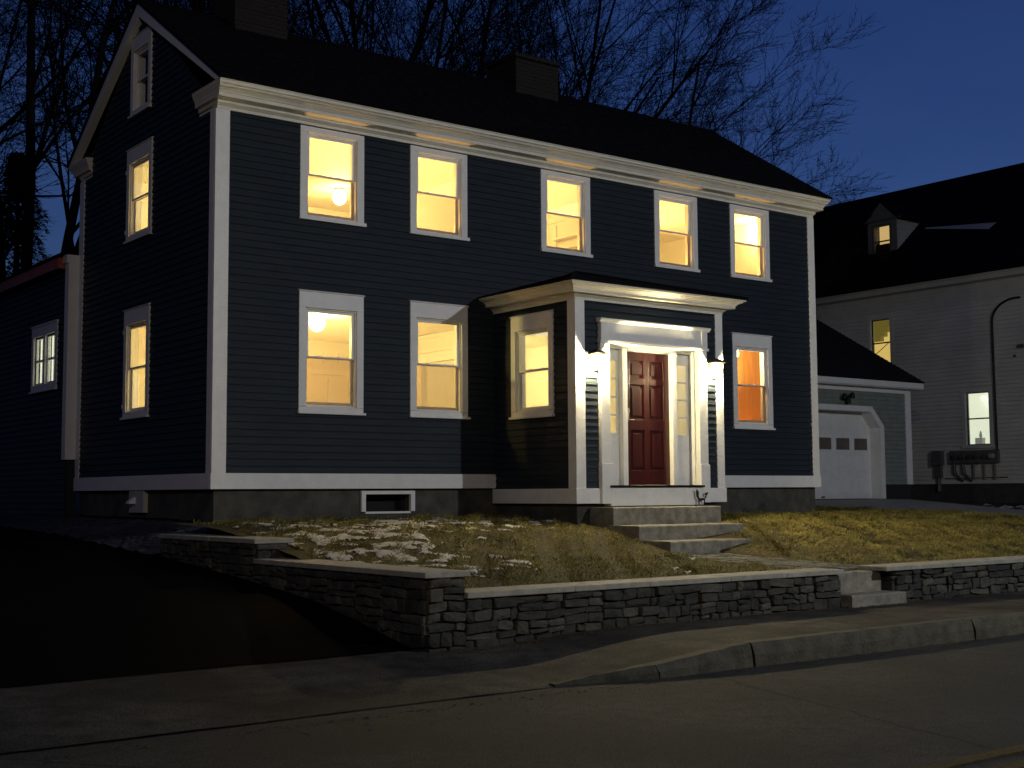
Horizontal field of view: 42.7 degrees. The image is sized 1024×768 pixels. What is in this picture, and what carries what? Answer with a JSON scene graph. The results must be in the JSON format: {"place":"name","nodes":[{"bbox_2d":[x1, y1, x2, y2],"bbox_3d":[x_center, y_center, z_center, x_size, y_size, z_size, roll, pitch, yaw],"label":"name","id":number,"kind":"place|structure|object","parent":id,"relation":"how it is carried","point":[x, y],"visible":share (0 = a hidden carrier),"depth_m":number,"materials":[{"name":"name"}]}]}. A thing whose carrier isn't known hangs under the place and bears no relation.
{"place":"outdoors","nodes":[
{"label":"outdoors","id":0,"kind":"place"},
{"bbox_2d":[0,492,121,547],"bbox_3d":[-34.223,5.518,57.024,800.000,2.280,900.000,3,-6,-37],"label":"ground","id":1,"kind":"structure","parent":0,"point":[77,504],"depth_m":37.91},
{"bbox_2d":[1,151,56,276],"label":"conifer","id":2,"kind":"object","parent":1,"relation":"on","point":[15,240],"visible":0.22,"depth_m":35.21,"materials":[{"name":"green plant"}]},
{"bbox_2d":[0,0,152,246],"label":"bare tree","id":3,"kind":"object","parent":1,"relation":"on","point":[11,121],"visible":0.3,"depth_m":32.89,"materials":[{"name":"brown plant"}]},
{"bbox_2d":[0,0,212,356],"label":"bare tree","id":4,"kind":"object","parent":1,"relation":"on","point":[33,161],"visible":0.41,"depth_m":29.93,"materials":[{"name":"brown plant"}]},
{"bbox_2d":[0,0,407,124],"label":"bare tree","id":5,"kind":"object","parent":1,"relation":"on","point":[195,5],"visible":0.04,"depth_m":32.25,"materials":[{"name":"brown plant"}]},
{"bbox_2d":[158,533,469,652],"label":"stone wall","id":6,"kind":"structure","parent":1,"relation":"on","point":[421,609],"depth_m":12.62,"materials":[{"name":"grey stone"}]},
{"bbox_2d":[0,0,633,161],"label":"bare tree","id":7,"kind":"object","parent":1,"relation":"on","point":[430,5],"visible":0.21,"depth_m":35.21,"materials":[{"name":"brown plant"}]},
{"bbox_2d":[106,0,646,101],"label":"bare tree","id":8,"kind":"object","parent":1,"relation":"on","point":[437,54],"visible":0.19,"depth_m":39.05,"materials":[{"name":"brown plant"}]},
{"bbox_2d":[1,0,789,198],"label":"bare tree","id":9,"kind":"object","parent":1,"relation":"on","point":[684,79],"visible":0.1,"depth_m":42.80,"materials":[{"name":"brown plant"}]},
{"bbox_2d":[0,0,832,557],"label":"clapboard house","id":10,"kind":"structure","parent":1,"relation":"on","point":[474,270],"depth_m":20.00,"materials":[{"name":"blue paint"}]},
{"bbox_2d":[29,319,58,393],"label":"window","id":11,"kind":"structure","parent":10,"relation":"in","point":[50,327],"depth_m":22.64,"materials":[{"name":"white paint"}]},
{"bbox_2d":[120,302,150,419],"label":"window","id":12,"kind":"structure","parent":10,"relation":"in","point":[135,318],"depth_m":19.97,"materials":[{"name":"white paint"}]},
{"bbox_2d":[123,136,153,244],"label":"window","id":13,"kind":"structure","parent":10,"relation":"in","point":[140,155],"depth_m":20.18,"materials":[{"name":"white paint"}]},
{"bbox_2d":[127,25,152,119],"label":"window","id":14,"kind":"structure","parent":10,"relation":"in","point":[141,44],"depth_m":20.27,"materials":[{"name":"white paint"}]},
{"bbox_2d":[309,313,324,330],"bbox_3d":[-2.914,-0.921,19.566,0.244,0.268,0.244,3,-6,-37],"label":"ceiling light","id":15,"kind":"object","parent":10,"relation":"attached to","point":[316,322],"visible":0.95,"depth_m":19.49,"materials":[{"name":"white glass"}]},
{"bbox_2d":[297,289,365,415],"bbox_3d":[-2.600,-0.438,18.681,1.086,1.758,0.216,3,-6,-37],"label":"window","id":16,"kind":"structure","parent":10,"relation":"in","point":[311,301],"depth_m":18.69,"materials":[{"name":"white paint"}]},
{"bbox_2d":[298,125,366,227],"bbox_3d":[-2.617,-2.976,18.894,1.086,1.350,0.212,3,-6,-37],"label":"window","id":17,"kind":"structure","parent":10,"relation":"in","point":[356,142],"depth_m":18.92,"materials":[{"name":"white paint"}]},
{"bbox_2d":[332,188,346,204],"bbox_3d":[-2.949,-3.200,22.387,0.244,0.268,0.244,3,-6,-37],"label":"ceiling light","id":18,"kind":"object","parent":10,"relation":"attached to","point":[339,197],"visible":1,"depth_m":22.31,"materials":[{"name":"white glass"}]},
{"bbox_2d":[360,490,414,513],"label":"basement window","id":19,"kind":"structure","parent":10,"relation":"in","point":[371,501],"depth_m":19.27,"materials":[{"name":"white paint"}]},
{"bbox_2d":[409,145,469,241],"bbox_3d":[-1.147,-2.892,20.008,1.086,1.350,0.212,3,-6,-37],"label":"window","id":20,"kind":"structure","parent":10,"relation":"in","point":[459,161],"depth_m":20.05,"materials":[{"name":"white paint"}]},
{"bbox_2d":[409,300,470,418],"bbox_3d":[-1.130,-0.354,19.795,1.086,1.758,0.216,3,-6,-37],"label":"window","id":21,"kind":"structure","parent":10,"relation":"in","point":[456,315],"depth_m":19.82,"materials":[{"name":"white paint"}]},
{"bbox_2d":[509,309,554,419],"bbox_3d":[0.347,-0.278,19.634,0.216,1.587,1.057,3,-6,-37],"label":"window","id":22,"kind":"structure","parent":10,"relation":"in","point":[523,325],"depth_m":19.75,"materials":[{"name":"white paint"}]},
{"bbox_2d":[540,169,592,257],"bbox_3d":[0.847,-2.779,21.517,1.086,1.350,0.212,3,-6,-37],"label":"window","id":23,"kind":"structure","parent":10,"relation":"in","point":[582,183],"depth_m":21.60,"materials":[{"name":"white paint"}]},
{"bbox_2d":[587,349,607,373],"bbox_3d":[1.220,-0.326,18.879,0.226,0.370,0.263,3,-6,-37],"label":"wall lantern","id":24,"kind":"object","parent":10,"relation":"attached to","point":[597,352],"depth_m":18.86,"materials":[{"name":"white metal"}]},
{"bbox_2d":[627,352,669,484],"bbox_3d":[2.046,0.524,19.748,0.920,1.990,0.104,3,-6,-37],"label":"front door","id":25,"kind":"structure","parent":10,"relation":"in","point":[647,373],"depth_m":19.78,"materials":[{"name":"red paint"}]},
{"bbox_2d":[653,190,699,272],"bbox_3d":[2.842,-2.665,23.028,1.086,1.350,0.212,3,-6,-37],"label":"window","id":26,"kind":"structure","parent":10,"relation":"in","point":[691,231],"depth_m":23.14,"materials":[{"name":"white paint"}]},
{"bbox_2d":[707,358,725,381],"bbox_3d":[3.168,-0.215,20.353,0.226,0.370,0.263,3,-6,-37],"label":"wall lantern","id":27,"kind":"object","parent":10,"relation":"attached to","point":[716,361],"depth_m":20.33,"materials":[{"name":"white metal"}]},
{"bbox_2d":[729,204,771,282],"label":"window","id":28,"kind":"structure","parent":10,"relation":"in","point":[763,250],"depth_m":24.30,"materials":[{"name":"white paint"}]},
{"bbox_2d":[748,219,756,233],"bbox_3d":[4.647,-3.014,25.161,0.244,0.268,0.244,3,-6,-37],"label":"ceiling light","id":29,"kind":"object","parent":10,"relation":"attached to","point":[752,227],"visible":0.77,"depth_m":25.08,"materials":[{"name":"white glass"}]},
{"bbox_2d":[731,332,775,429],"bbox_3d":[4.359,-0.041,23.952,1.086,1.758,0.216,3,-6,-37],"label":"window","id":30,"kind":"structure","parent":10,"relation":"in","point":[762,344],"depth_m":24.03,"materials":[{"name":"white paint"}]},
{"bbox_2d":[168,0,777,126],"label":"bare tree","id":31,"kind":"object","parent":1,"relation":"on","point":[598,54],"visible":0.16,"depth_m":44.16,"materials":[{"name":"brown plant"}]},
{"bbox_2d":[392,0,892,267],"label":"bare tree","id":32,"kind":"object","parent":1,"relation":"on","point":[713,66],"visible":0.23,"depth_m":37.25,"materials":[{"name":"brown plant"}]},
{"bbox_2d":[462,568,843,647],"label":"stone wall","id":33,"kind":"structure","parent":1,"relation":"on","point":[503,615],"depth_m":13.17,"materials":[{"name":"grey stone"}]},
{"bbox_2d":[643,50,910,318],"bbox_3d":[3.914,-2.963,43.721,21.922,14.522,19.484,-1,-5,13],"label":"bare tree","id":34,"kind":"object","parent":1,"relation":"on","point":[830,259],"visible":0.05,"depth_m":39.51,"materials":[{"name":"brown plant"}]},
{"bbox_2d":[815,319,924,506],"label":"garage","id":35,"kind":"structure","parent":1,"relation":"on","point":[865,443],"depth_m":34.02,"materials":[{"name":"grey paint"}]},
{"bbox_2d":[815,410,871,498],"bbox_3d":[7.867,1.764,33.083,3.820,2.270,0.060,3,-6,-37],"label":"garage door","id":36,"kind":"structure","parent":35,"relation":"in","point":[844,437],"depth_m":33.56,"materials":[{"name":"white paint"}]},
{"bbox_2d":[842,392,854,403],"bbox_3d":[8.492,0.350,33.144,0.400,0.290,0.245,3,-6,-37],"label":"flood lamp","id":37,"kind":"object","parent":35,"relation":"attached to","point":[845,397],"visible":1,"depth_m":33.14,"materials":[{"name":"black metal"}]},
{"bbox_2d":[813,163,1023,503],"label":"house","id":38,"kind":"structure","parent":1,"relation":"on","point":[937,294],"depth_m":40.22,"materials":[{"name":"wood"}]},
{"bbox_2d":[866,313,894,363],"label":"window","id":39,"kind":"structure","parent":38,"relation":"in","point":[880,334],"depth_m":42.09,"materials":[{"name":"white"}]},
{"bbox_2d":[931,296,1023,490],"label":"electric meter bank","id":40,"kind":"structure","parent":38,"relation":"attached to","point":[962,458],"depth_m":38.59,"materials":[{"name":"grey metal"}]},
{"bbox_2d":[960,386,995,448],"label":"window","id":41,"kind":"structure","parent":38,"relation":"in","point":[976,402],"depth_m":39.12,"materials":[{"name":"white"}]},
{"bbox_2d":[857,555,1023,600],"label":"stone wall","id":42,"kind":"structure","parent":1,"relation":"on","point":[927,580],"depth_m":16.43,"materials":[{"name":"grey stone"}]},
{"bbox_2d":[0,526,413,687],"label":"driveway","id":43,"kind":"structure","parent":0,"point":[72,609],"depth_m":12.04,"materials":[{"name":"black asphalt"}]},
{"bbox_2d":[0,515,219,554],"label":"gravel bed","id":44,"kind":"object","parent":43,"relation":"on","point":[7,521],"visible":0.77,"depth_m":18.52,"materials":[{"name":"grey gravel"}]},
{"bbox_2d":[0,634,1023,767],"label":"road","id":45,"kind":"structure","parent":0,"point":[911,707],"depth_m":8.52,"materials":[{"name":"grey asphalt"}]},
{"bbox_2d":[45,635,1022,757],"bbox_3d":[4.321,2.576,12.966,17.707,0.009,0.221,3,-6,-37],"label":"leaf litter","id":46,"kind":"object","parent":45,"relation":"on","point":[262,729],"visible":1,"depth_m":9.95,"materials":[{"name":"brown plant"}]},
{"bbox_2d":[49,633,1023,764],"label":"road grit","id":47,"kind":"object","parent":45,"relation":"on","point":[492,702],"visible":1,"depth_m":9.04,"materials":[{"name":"grey gravel"}]},
{"bbox_2d":[548,612,1023,686],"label":"kerb","id":48,"kind":"structure","parent":45,"relation":"on","point":[777,650],"depth_m":11.96,"materials":[{"name":"concrete"}]},
{"bbox_2d":[914,744,1023,767],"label":"road marking","id":49,"kind":"object","parent":45,"relation":"on","point":[984,756],"depth_m":7.38,"materials":[{"name":"yellow paint"}]},
{"bbox_2d":[0,591,1023,752],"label":"sidewalk","id":50,"kind":"structure","parent":0,"point":[41,716],"depth_m":10.32,"materials":[{"name":"concrete"}]},
{"bbox_2d":[404,591,1022,657],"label":"leaf litter","id":51,"kind":"object","parent":50,"relation":"on","point":[725,619],"visible":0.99,"depth_m":13.61,"materials":[{"name":"brown plant"}]},
{"bbox_2d":[840,590,906,607],"bbox_3d":[4.199,2.621,15.396,1.000,0.332,0.327,3,-6,-37],"label":"granite step","id":52,"kind":"object","parent":50,"relation":"on","point":[867,599],"visible":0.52,"depth_m":15.24,"materials":[{"name":"grey stone"}]},
{"bbox_2d":[838,570,880,593],"bbox_3d":[3.978,2.397,15.638,0.920,0.322,0.347,3,-6,-37],"label":"granite step","id":53,"kind":"object","parent":52,"relation":"on","point":[860,581],"visible":0.5,"depth_m":15.57,"materials":[{"name":"grey stone"}]},
{"bbox_2d":[0,0,1023,272],"label":"sky","id":54,"kind":"structure","parent":0,"point":[937,91],"materials":[{"name":"blue"}]},
{"bbox_2d":[81,505,1023,588],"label":"lawn","id":55,"kind":"structure","parent":0,"point":[301,555],"depth_m":17.02,"materials":[{"name":"plant"}]},
{"bbox_2d":[212,517,557,576],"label":"snow","id":56,"kind":"structure","parent":55,"relation":"on","point":[380,553],"depth_m":15.50,"materials":[{"name":"white snow"}]},
{"bbox_2d":[287,521,1018,572],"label":"leaf litter","id":57,"kind":"object","parent":55,"relation":"on","point":[696,556],"visible":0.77,"depth_m":17.09,"materials":[{"name":"brown plant"}]},
{"bbox_2d":[590,506,720,527],"bbox_3d":[2.134,2.033,19.236,2.150,0.466,0.518,3,-6,-37],"label":"granite step","id":58,"kind":"object","parent":55,"relation":"on","point":[606,516],"visible":0.68,"depth_m":18.87,"materials":[{"name":"grey stone"}]},
{"bbox_2d":[694,489,709,505],"bbox_3d":[2.895,1.729,19.956,0.263,0.252,0.100,3,-6,-37],"label":"boot scraper","id":59,"kind":"object","parent":58,"relation":"on","point":[697,494],"visible":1,"depth_m":19.91,"materials":[{"name":"black metal"}]},
{"bbox_2d":[607,523,743,541],"bbox_3d":[2.361,2.215,18.732,2.060,0.417,0.668,3,-6,-37],"label":"granite step","id":60,"kind":"object","parent":55,"relation":"on","point":[648,532],"visible":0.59,"depth_m":18.30,"materials":[{"name":"grey stone"}]},
{"bbox_2d":[645,538,751,553],"bbox_3d":[2.576,2.365,18.139,1.580,0.417,0.568,3,-6,-37],"label":"granite step","id":61,"kind":"object","parent":55,"relation":"on","point":[693,546],"visible":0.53,"depth_m":17.81,"materials":[{"name":"grey stone"}]},
{"bbox_2d":[815,498,1023,514],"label":"garage driveway","id":62,"kind":"structure","parent":0,"point":[905,504],"depth_m":31.83,"materials":[{"name":"grey asphalt"}]},
{"bbox_2d":[955,502,1023,509],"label":"side yard","id":63,"kind":"structure","parent":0,"point":[997,505],"depth_m":36.48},
{"bbox_2d":[984,503,1023,508],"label":"snow","id":64,"kind":"structure","parent":0,"point":[1007,506],"depth_m":34.83,"materials":[{"name":"white snow"}]},
{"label":"path bed","id":65,"kind":"structure","parent":0,"visible":0},
{"bbox_2d":[686,553,857,569],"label":"path","id":66,"kind":"structure","parent":65,"relation":"on","point":[744,559],"depth_m":16.69,"materials":[{"name":"grey stone"}]}
]}

